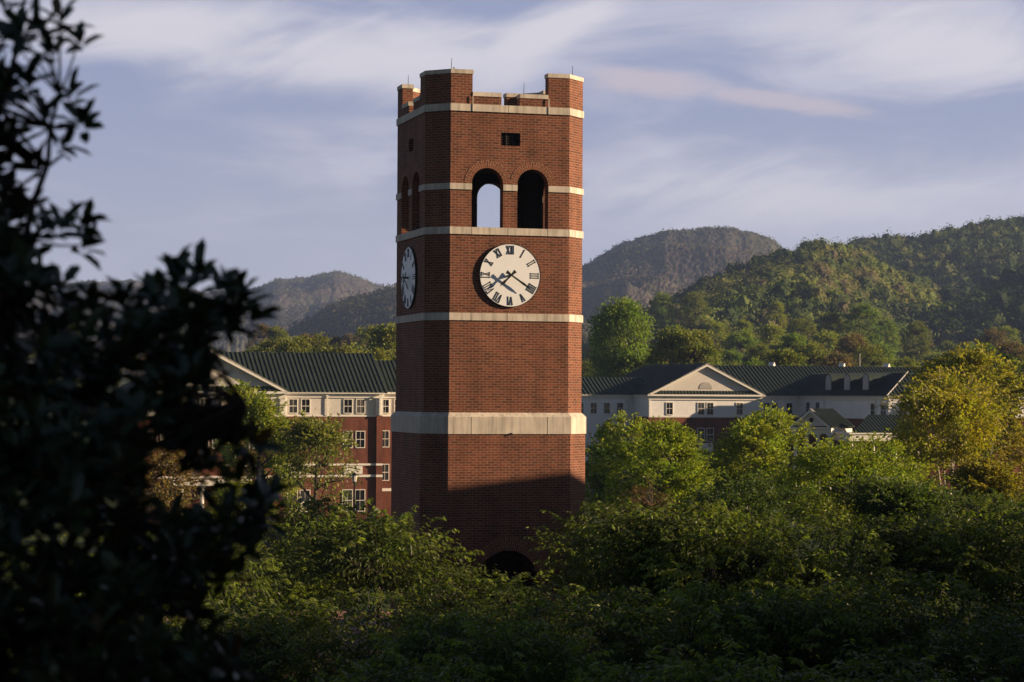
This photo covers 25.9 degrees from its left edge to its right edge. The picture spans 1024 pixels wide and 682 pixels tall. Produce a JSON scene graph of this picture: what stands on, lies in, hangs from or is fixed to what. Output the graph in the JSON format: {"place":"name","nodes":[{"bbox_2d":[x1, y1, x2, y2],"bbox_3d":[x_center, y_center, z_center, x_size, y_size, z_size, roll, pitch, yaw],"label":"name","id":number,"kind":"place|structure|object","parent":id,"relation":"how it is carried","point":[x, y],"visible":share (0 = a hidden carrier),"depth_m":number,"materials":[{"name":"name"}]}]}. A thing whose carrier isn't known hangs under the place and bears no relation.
{"place":"outdoors","nodes":[
{"label":"outdoors","id":0,"kind":"place"},
{"bbox_2d":[19,271,383,373],"bbox_3d":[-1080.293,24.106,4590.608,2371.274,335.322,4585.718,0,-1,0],"label":"mountain","id":1,"kind":"structure","parent":0,"point":[315,298],"depth_m":3577.86,"materials":[{"name":"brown plant"}]},
{"bbox_2d":[26,270,383,361],"bbox_3d":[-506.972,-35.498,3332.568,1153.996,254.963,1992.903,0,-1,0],"label":"woodland","id":2,"kind":"object","parent":1,"relation":"on","point":[268,284],"visible":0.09,"depth_m":3895.52,"materials":[{"name":"green plant"}]},
{"bbox_2d":[163,586,333,681],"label":"plaza tree","id":3,"kind":"object","parent":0,"point":[255,671],"visible":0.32,"depth_m":56.54,"materials":[{"name":"green plant"}]},
{"bbox_2d":[165,610,679,680],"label":"plaza paving","id":4,"kind":"structure","parent":0,"point":[352,628],"depth_m":93.25,"materials":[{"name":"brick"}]},
{"bbox_2d":[0,534,66,612],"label":"plaza tree","id":5,"kind":"object","parent":4,"relation":"on","point":[8,576],"visible":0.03,"depth_m":71.58,"materials":[{"name":"green plant"}]},
{"bbox_2d":[147,533,287,628],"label":"plaza tree","id":6,"kind":"object","parent":4,"relation":"on","point":[249,590],"visible":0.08,"depth_m":74.24,"materials":[{"name":"green plant"}]},
{"bbox_2d":[205,522,352,632],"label":"plaza tree","id":7,"kind":"object","parent":4,"relation":"on","point":[296,591],"visible":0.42,"depth_m":77.23,"materials":[{"name":"green plant"}]},
{"bbox_2d":[259,494,411,656],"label":"plaza tree","id":8,"kind":"object","parent":4,"relation":"on","point":[291,523],"visible":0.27,"depth_m":83.18,"materials":[{"name":"green plant"}]},
{"bbox_2d":[285,498,490,653],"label":"plaza tree","id":9,"kind":"object","parent":4,"relation":"on","point":[373,557],"visible":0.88,"depth_m":78.89,"materials":[{"name":"green plant"}]},
{"bbox_2d":[390,58,585,635],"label":"clock tower","id":10,"kind":"structure","parent":4,"relation":"on","point":[488,423],"depth_m":90.21,"materials":[{"name":"brick"}]},
{"bbox_2d":[524,489,682,616],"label":"plaza tree","id":11,"kind":"object","parent":4,"relation":"on","point":[585,517],"visible":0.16,"depth_m":81.66,"materials":[{"name":"green plant"}]},
{"bbox_2d":[290,289,593,343],"bbox_3d":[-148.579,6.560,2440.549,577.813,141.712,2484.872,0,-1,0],"label":"hill","id":12,"kind":"structure","parent":0,"point":[365,321],"depth_m":1883.78,"materials":[{"name":"green plant"}]},
{"bbox_2d":[260,283,593,345],"bbox_3d":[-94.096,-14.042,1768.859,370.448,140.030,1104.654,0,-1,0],"label":"woodland","id":13,"kind":"object","parent":12,"relation":"on","point":[300,326],"visible":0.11,"depth_m":1965.51,"materials":[{"name":"green plant"}]},
{"bbox_2d":[0,379,1023,681],"bbox_3d":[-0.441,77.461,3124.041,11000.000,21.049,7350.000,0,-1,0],"label":"ground","id":14,"kind":"structure","parent":0,"point":[80,541],"depth_m":129.06,"materials":[{"name":"green plant"}]},
{"bbox_2d":[0,0,300,681],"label":"evergreen tree","id":15,"kind":"object","parent":14,"relation":"on","point":[77,478],"visible":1,"depth_m":8.99,"materials":[{"name":"green plant"}]},
{"bbox_2d":[116,450,210,523],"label":"broadleaf tree","id":16,"kind":"object","parent":14,"relation":"on","point":[172,474],"visible":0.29,"depth_m":174.01,"materials":[{"name":"green plant"}]},
{"bbox_2d":[203,478,284,551],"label":"shrub","id":17,"kind":"object","parent":14,"relation":"on","point":[220,495],"visible":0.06,"depth_m":121.22,"materials":[{"name":"green plant"}]},
{"bbox_2d":[117,342,395,522],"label":"residence hall","id":18,"kind":"structure","parent":14,"relation":"on","point":[357,391],"depth_m":227.18,"materials":[{"name":"brick"}]},
{"bbox_2d":[210,378,305,510],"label":"broadleaf tree","id":19,"kind":"object","parent":14,"relation":"on","point":[260,409],"visible":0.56,"depth_m":183.47,"materials":[{"name":"green plant"}]},
{"bbox_2d":[245,322,270,349],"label":"valley tree","id":20,"kind":"object","parent":14,"relation":"on","point":[258,334],"visible":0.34,"depth_m":823.60,"materials":[{"name":"green plant"}]},
{"bbox_2d":[251,335,296,351],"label":"valley tree","id":21,"kind":"object","parent":14,"relation":"on","point":[266,346],"visible":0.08,"depth_m":451.11,"materials":[{"name":"green plant"}]},
{"bbox_2d":[266,326,290,344],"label":"valley tree","id":22,"kind":"object","parent":14,"relation":"on","point":[275,331],"visible":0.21,"depth_m":701.65,"materials":[{"name":"green plant"}]},
{"bbox_2d":[270,335,315,352],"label":"valley tree","id":23,"kind":"object","parent":14,"relation":"on","point":[287,346],"visible":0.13,"depth_m":416.09,"materials":[{"name":"green plant"}]},
{"bbox_2d":[202,595,390,681],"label":"plaza tree","id":24,"kind":"object","parent":14,"relation":"on","point":[272,617],"visible":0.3,"depth_m":59.56,"materials":[{"name":"green plant"}]},
{"bbox_2d":[295,331,339,351],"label":"valley tree","id":25,"kind":"object","parent":14,"relation":"on","point":[323,340],"visible":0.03,"depth_m":466.87,"materials":[{"name":"green plant"}]},
{"bbox_2d":[275,408,361,533],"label":"broadleaf tree","id":26,"kind":"object","parent":14,"relation":"on","point":[316,435],"visible":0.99,"depth_m":179.00,"materials":[{"name":"green plant"}]},
{"bbox_2d":[319,341,369,352],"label":"valley tree","id":27,"kind":"object","parent":14,"relation":"on","point":[352,349],"visible":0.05,"depth_m":393.55,"materials":[{"name":"green plant"}]},
{"bbox_2d":[264,587,451,681],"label":"plaza tree","id":28,"kind":"object","parent":14,"relation":"on","point":[361,654],"visible":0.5,"depth_m":57.78,"materials":[{"name":"green plant"}]},
{"bbox_2d":[349,323,379,351],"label":"valley tree","id":29,"kind":"object","parent":14,"relation":"on","point":[360,332],"visible":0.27,"depth_m":733.17,"materials":[{"name":"green plant"}]},
{"bbox_2d":[364,322,395,359],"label":"valley tree","id":30,"kind":"object","parent":14,"relation":"on","point":[385,340],"visible":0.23,"depth_m":405.66,"materials":[{"name":"green plant"}]},
{"bbox_2d":[288,645,503,681],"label":"plaza tree","id":31,"kind":"object","parent":14,"relation":"on","point":[363,670],"visible":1,"depth_m":45.46,"materials":[{"name":"green plant"}]},
{"bbox_2d":[350,600,554,681],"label":"plaza tree","id":32,"kind":"object","parent":14,"relation":"on","point":[430,635],"visible":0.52,"depth_m":53.11,"materials":[{"name":"green plant"}]},
{"bbox_2d":[382,558,543,653],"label":"plaza tree","id":33,"kind":"object","parent":14,"relation":"on","point":[415,608],"visible":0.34,"depth_m":69.28,"materials":[{"name":"green plant"}]},
{"bbox_2d":[377,603,621,681],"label":"plaza tree","id":34,"kind":"object","parent":14,"relation":"on","point":[526,670],"visible":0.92,"depth_m":49.70,"materials":[{"name":"green plant"}]},
{"bbox_2d":[412,569,612,679],"bbox_3d":[0.291,9.128,64.623,7.542,5.045,7.738,2,-2,-41],"label":"plaza tree","id":35,"kind":"object","parent":14,"relation":"on","point":[486,609],"visible":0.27,"depth_m":64.52,"materials":[{"name":"green plant"}]},
{"bbox_2d":[488,575,711,680],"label":"plaza tree","id":36,"kind":"object","parent":14,"relation":"on","point":[614,638],"visible":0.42,"depth_m":57.12,"materials":[{"name":"green plant"}]},
{"bbox_2d":[582,294,658,377],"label":"valley tree","id":37,"kind":"object","parent":14,"relation":"on","point":[613,319],"visible":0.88,"depth_m":398.06,"materials":[{"name":"green plant"}]},
{"bbox_2d":[585,410,666,537],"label":"broadleaf tree","id":38,"kind":"object","parent":14,"relation":"on","point":[591,485],"visible":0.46,"depth_m":149.75,"materials":[{"name":"green plant"}]},
{"bbox_2d":[614,349,649,377],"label":"valley tree","id":39,"kind":"object","parent":14,"relation":"on","point":[627,364],"visible":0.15,"depth_m":395.66,"materials":[{"name":"green plant"}]},
{"bbox_2d":[617,479,683,543],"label":"shrub","id":40,"kind":"object","parent":14,"relation":"on","point":[649,502],"visible":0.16,"depth_m":107.91,"materials":[{"name":"green plant"}]},
{"bbox_2d":[553,579,751,675],"bbox_3d":[4.122,8.887,58.847,6.715,5.304,6.889,1,-1,-8],"label":"plaza tree","id":41,"kind":"object","parent":14,"relation":"on","point":[664,626],"visible":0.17,"depth_m":57.82,"materials":[{"name":"green plant"}]},
{"bbox_2d":[587,415,735,534],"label":"broadleaf tree","id":42,"kind":"object","parent":14,"relation":"on","point":[677,466],"visible":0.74,"depth_m":126.97,"materials":[{"name":"green plant"}]},
{"bbox_2d":[544,495,789,664],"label":"plaza tree","id":43,"kind":"object","parent":14,"relation":"on","point":[625,526],"visible":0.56,"depth_m":75.31,"materials":[{"name":"green plant"}]},
{"bbox_2d":[637,326,702,393],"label":"valley tree","id":44,"kind":"object","parent":14,"relation":"on","point":[659,352],"visible":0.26,"depth_m":382.49,"materials":[{"name":"green plant"}]},
{"bbox_2d":[574,644,800,681],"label":"plaza tree","id":45,"kind":"object","parent":14,"relation":"on","point":[637,674],"visible":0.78,"depth_m":43.80,"materials":[{"name":"green plant"}]},
{"bbox_2d":[665,329,727,365],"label":"valley tree","id":46,"kind":"object","parent":14,"relation":"on","point":[711,353],"visible":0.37,"depth_m":378.68,"materials":[{"name":"green plant"}]},
{"bbox_2d":[649,447,743,513],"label":"broadleaf tree","id":47,"kind":"object","parent":14,"relation":"on","point":[710,455],"visible":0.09,"depth_m":163.47,"materials":[{"name":"green plant"}]},
{"bbox_2d":[611,498,810,646],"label":"plaza tree","id":48,"kind":"object","parent":14,"relation":"on","point":[670,544],"visible":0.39,"depth_m":72.98,"materials":[{"name":"green plant"}]},
{"bbox_2d":[721,349,745,364],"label":"valley tree","id":49,"kind":"object","parent":14,"relation":"on","point":[730,356],"visible":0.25,"depth_m":562.08,"materials":[{"name":"green plant"}]},
{"bbox_2d":[720,329,761,364],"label":"valley tree","id":50,"kind":"object","parent":14,"relation":"on","point":[734,338],"visible":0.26,"depth_m":637.28,"materials":[{"name":"green plant"}]},
{"bbox_2d":[594,573,892,681],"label":"plaza tree","id":51,"kind":"object","parent":14,"relation":"on","point":[780,618],"visible":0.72,"depth_m":55.07,"materials":[{"name":"green plant"}]},
{"bbox_2d":[639,502,847,630],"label":"plaza tree","id":52,"kind":"object","parent":14,"relation":"on","point":[751,563],"visible":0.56,"depth_m":70.96,"materials":[{"name":"green plant"}]},
{"bbox_2d":[668,467,821,548],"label":"broadleaf tree","id":53,"kind":"object","parent":14,"relation":"on","point":[732,502],"visible":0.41,"depth_m":115.00,"materials":[{"name":"green plant"}]},
{"bbox_2d":[741,342,773,365],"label":"valley tree","id":54,"kind":"object","parent":14,"relation":"on","point":[761,350],"visible":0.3,"depth_m":550.80,"materials":[{"name":"green plant"}]},
{"bbox_2d":[699,401,817,525],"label":"broadleaf tree","id":55,"kind":"object","parent":14,"relation":"on","point":[745,439],"visible":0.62,"depth_m":148.92,"materials":[{"name":"green plant"}]},
{"bbox_2d":[650,638,872,681],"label":"plaza tree","id":56,"kind":"object","parent":14,"relation":"on","point":[760,670],"visible":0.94,"depth_m":41.69,"materials":[{"name":"green plant"}]},
{"bbox_2d":[757,323,786,364],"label":"valley tree","id":57,"kind":"object","parent":14,"relation":"on","point":[769,335],"visible":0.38,"depth_m":664.53,"materials":[{"name":"green plant"}]},
{"bbox_2d":[759,347,808,365],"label":"valley tree","id":58,"kind":"object","parent":14,"relation":"on","point":[783,358],"visible":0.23,"depth_m":406.27,"materials":[{"name":"green plant"}]},
{"bbox_2d":[776,332,811,365],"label":"valley tree","id":59,"kind":"object","parent":14,"relation":"on","point":[792,341],"visible":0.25,"depth_m":530.54,"materials":[{"name":"green plant"}]},
{"bbox_2d":[581,362,1023,493],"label":"residence hall","id":60,"kind":"structure","parent":14,"relation":"on","point":[709,401],"depth_m":297.54,"materials":[{"name":"paint"}]},
{"bbox_2d":[791,340,832,365],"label":"valley tree","id":61,"kind":"object","parent":14,"relation":"on","point":[818,353],"visible":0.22,"depth_m":485.69,"materials":[{"name":"green plant"}]},
{"bbox_2d":[724,513,915,672],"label":"plaza tree","id":62,"kind":"object","parent":14,"relation":"on","point":[838,573],"visible":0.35,"depth_m":70.33,"materials":[{"name":"green plant"}]},
{"bbox_2d":[711,566,929,681],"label":"plaza tree","id":63,"kind":"object","parent":14,"relation":"on","point":[839,585],"visible":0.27,"depth_m":57.49,"materials":[{"name":"green plant"}]},
{"bbox_2d":[811,329,839,353],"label":"valley tree","id":64,"kind":"object","parent":14,"relation":"on","point":[825,337],"visible":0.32,"depth_m":658.50,"materials":[{"name":"green plant"}]},
{"bbox_2d":[812,349,860,366],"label":"valley tree","id":65,"kind":"object","parent":14,"relation":"on","point":[834,359],"visible":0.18,"depth_m":436.80,"materials":[{"name":"brown plant"}]},
{"bbox_2d":[743,428,958,564],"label":"broadleaf tree","id":66,"kind":"object","parent":14,"relation":"on","point":[837,465],"visible":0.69,"depth_m":131.57,"materials":[{"name":"green plant"}]},
{"bbox_2d":[832,332,871,366],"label":"valley tree","id":67,"kind":"object","parent":14,"relation":"on","point":[847,343],"visible":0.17,"depth_m":550.48,"materials":[{"name":"brown plant"}]},
{"bbox_2d":[849,343,892,366],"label":"valley tree","id":68,"kind":"object","parent":14,"relation":"on","point":[863,356],"visible":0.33,"depth_m":531.84,"materials":[{"name":"green plant"}]},
{"bbox_2d":[767,503,989,679],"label":"plaza tree","id":69,"kind":"object","parent":14,"relation":"on","point":[897,537],"visible":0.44,"depth_m":76.94,"materials":[{"name":"green plant"}]},
{"bbox_2d":[771,652,985,681],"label":"plaza tree","id":70,"kind":"object","parent":14,"relation":"on","point":[872,667],"visible":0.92,"depth_m":40.60,"materials":[{"name":"green plant"}]},
{"bbox_2d":[758,638,1007,681],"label":"plaza tree","id":71,"kind":"object","parent":14,"relation":"on","point":[904,671],"visible":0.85,"depth_m":41.29,"materials":[{"name":"green plant"}]},
{"bbox_2d":[871,340,898,366],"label":"valley tree","id":72,"kind":"object","parent":14,"relation":"on","point":[887,347],"visible":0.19,"depth_m":650.93,"materials":[{"name":"green plant"}]},
{"bbox_2d":[828,466,969,557],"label":"broadleaf tree","id":73,"kind":"object","parent":14,"relation":"on","point":[892,496],"visible":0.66,"depth_m":118.93,"materials":[{"name":"green plant"}]},
{"bbox_2d":[780,569,1023,681],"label":"plaza tree","id":74,"kind":"object","parent":14,"relation":"on","point":[1014,660],"visible":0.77,"depth_m":53.65,"materials":[{"name":"green plant"}]},
{"bbox_2d":[889,356,920,366],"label":"valley tree","id":75,"kind":"object","parent":14,"relation":"on","point":[901,362],"visible":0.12,"depth_m":532.52,"materials":[{"name":"green plant"}]},
{"bbox_2d":[821,562,1023,681],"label":"plaza tree","id":76,"kind":"object","parent":14,"relation":"on","point":[943,652],"visible":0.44,"depth_m":55.45,"materials":[{"name":"green plant"}]},
{"bbox_2d":[875,362,1023,522],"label":"broadleaf tree","id":77,"kind":"object","parent":14,"relation":"on","point":[955,404],"visible":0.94,"depth_m":163.33,"materials":[{"name":"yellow plant"}]},
{"bbox_2d":[881,498,1023,676],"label":"plaza tree","id":78,"kind":"object","parent":14,"relation":"on","point":[958,530],"visible":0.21,"depth_m":79.13,"materials":[{"name":"green plant"}]},
{"bbox_2d":[896,483,1023,583],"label":"broadleaf tree","id":79,"kind":"object","parent":14,"relation":"on","point":[999,502],"visible":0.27,"depth_m":110.94,"materials":[{"name":"green plant"}]},
{"bbox_2d":[904,339,1022,489],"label":"broadleaf tree","id":80,"kind":"object","parent":14,"relation":"on","point":[972,361],"visible":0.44,"depth_m":194.08,"materials":[{"name":"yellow plant"}]},
{"bbox_2d":[928,502,1023,623],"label":"plaza tree","id":81,"kind":"object","parent":14,"relation":"on","point":[997,580],"visible":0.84,"depth_m":75.73,"materials":[{"name":"green plant"}]},
{"bbox_2d":[941,449,1023,521],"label":"broadleaf tree","id":82,"kind":"object","parent":14,"relation":"on","point":[987,473],"visible":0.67,"depth_m":150.65,"materials":[{"name":"green plant"}]},
{"bbox_2d":[975,326,1011,347],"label":"valley tree","id":83,"kind":"object","parent":14,"relation":"on","point":[992,336],"visible":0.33,"depth_m":661.44,"materials":[{"name":"brown plant"}]},
{"bbox_2d":[969,372,1023,476],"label":"broadleaf tree","id":84,"kind":"object","parent":14,"relation":"on","point":[1018,389],"visible":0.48,"depth_m":189.52,"materials":[{"name":"green plant"}]},
{"bbox_2d":[972,347,1023,458],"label":"broadleaf tree","id":85,"kind":"object","parent":14,"relation":"on","point":[1008,356],"visible":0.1,"depth_m":302.73,"materials":[{"name":"green plant"}]},
{"bbox_2d":[983,425,1023,509],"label":"broadleaf tree","id":86,"kind":"object","parent":14,"relation":"on","point":[1014,440],"visible":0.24,"depth_m":159.13,"materials":[{"name":"green plant"}]},
{"bbox_2d":[993,325,1022,344],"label":"valley tree","id":87,"kind":"object","parent":14,"relation":"on","point":[1011,333],"visible":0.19,"depth_m":834.65,"materials":[{"name":"green plant"}]},
{"bbox_2d":[995,339,1023,362],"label":"valley tree","id":88,"kind":"object","parent":14,"relation":"on","point":[1019,354],"visible":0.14,"depth_m":476.37,"materials":[{"name":"brown plant"}]},
{"bbox_2d":[0,0,1023,291],"label":"sky","id":89,"kind":"structure","parent":0,"point":[265,132],"materials":[{"name":"blue"}]},
{"bbox_2d":[582,283,652,327],"bbox_3d":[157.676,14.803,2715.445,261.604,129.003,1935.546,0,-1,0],"label":"hill","id":90,"kind":"structure","parent":0,"point":[634,293],"depth_m":2228.32,"materials":[{"name":"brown plant"}]},
{"bbox_2d":[582,227,779,298],"bbox_3d":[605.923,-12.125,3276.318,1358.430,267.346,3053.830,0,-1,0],"label":"mountain","id":91,"kind":"structure","parent":0,"point":[700,262],"depth_m":2601.76,"materials":[{"name":"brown leaf"}]},
{"bbox_2d":[582,225,787,298],"bbox_3d":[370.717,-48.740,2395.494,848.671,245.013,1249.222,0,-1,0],"label":"woodland","id":92,"kind":"object","parent":91,"relation":"on","point":[599,256],"visible":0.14,"depth_m":2656.59,"materials":[{"name":"green plant"}]},
{"bbox_3d":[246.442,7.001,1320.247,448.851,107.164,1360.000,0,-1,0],"label":"hill","id":93,"kind":"structure","parent":0,"visible":0},
{"bbox_2d":[647,291,676,340],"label":"valley tree","id":94,"kind":"object","parent":93,"relation":"on","point":[662,299],"visible":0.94,"depth_m":882.46,"materials":[{"name":"green plant"}]},
{"bbox_2d":[676,290,711,330],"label":"valley tree","id":95,"kind":"object","parent":93,"relation":"on","point":[695,301],"visible":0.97,"depth_m":882.50,"materials":[{"name":"green plant"}]},
{"bbox_2d":[703,320,729,357],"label":"valley tree","id":96,"kind":"object","parent":93,"relation":"on","point":[713,325],"visible":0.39,"depth_m":752.50,"materials":[{"name":"green plant"}]},
{"bbox_2d":[728,318,756,348],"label":"valley tree","id":97,"kind":"object","parent":93,"relation":"on","point":[742,324],"visible":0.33,"depth_m":788.68,"materials":[{"name":"green plant"}]},
{"bbox_2d":[582,236,956,366],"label":"woodland","id":98,"kind":"object","parent":93,"relation":"on","point":[814,279],"visible":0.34,"depth_m":1076.85,"materials":[{"name":"green plant"}]},
{"bbox_2d":[764,301,788,335],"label":"valley tree","id":99,"kind":"object","parent":93,"relation":"on","point":[780,317],"visible":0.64,"depth_m":881.10,"materials":[{"name":"green plant"}]},
{"bbox_2d":[784,318,814,349],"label":"valley tree","id":100,"kind":"object","parent":93,"relation":"on","point":[801,324],"visible":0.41,"depth_m":741.62,"materials":[{"name":"green plant"}]},
{"bbox_2d":[815,311,846,350],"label":"valley tree","id":101,"kind":"object","parent":93,"relation":"on","point":[833,317],"visible":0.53,"depth_m":743.56,"materials":[{"name":"green plant"}]},
{"bbox_2d":[839,302,884,342],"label":"valley tree","id":102,"kind":"object","parent":93,"relation":"on","point":[859,314],"visible":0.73,"depth_m":744.10,"materials":[{"name":"green plant"}]},
{"bbox_2d":[872,318,900,351],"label":"valley tree","id":103,"kind":"object","parent":93,"relation":"on","point":[890,328],"visible":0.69,"depth_m":786.50,"materials":[{"name":"green plant"}]},
{"bbox_2d":[902,320,932,361],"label":"valley tree","id":104,"kind":"object","parent":93,"relation":"on","point":[912,328],"visible":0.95,"depth_m":751.26,"materials":[{"name":"green plant"}]},
{"bbox_3d":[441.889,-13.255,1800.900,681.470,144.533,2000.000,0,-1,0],"label":"hill","id":105,"kind":"structure","parent":0,"visible":0},
{"bbox_2d":[848,214,1023,349],"bbox_3d":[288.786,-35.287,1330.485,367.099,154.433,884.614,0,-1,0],"label":"woodland","id":106,"kind":"object","parent":105,"relation":"on","point":[991,249],"visible":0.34,"depth_m":1496.77,"materials":[{"name":"green plant"}]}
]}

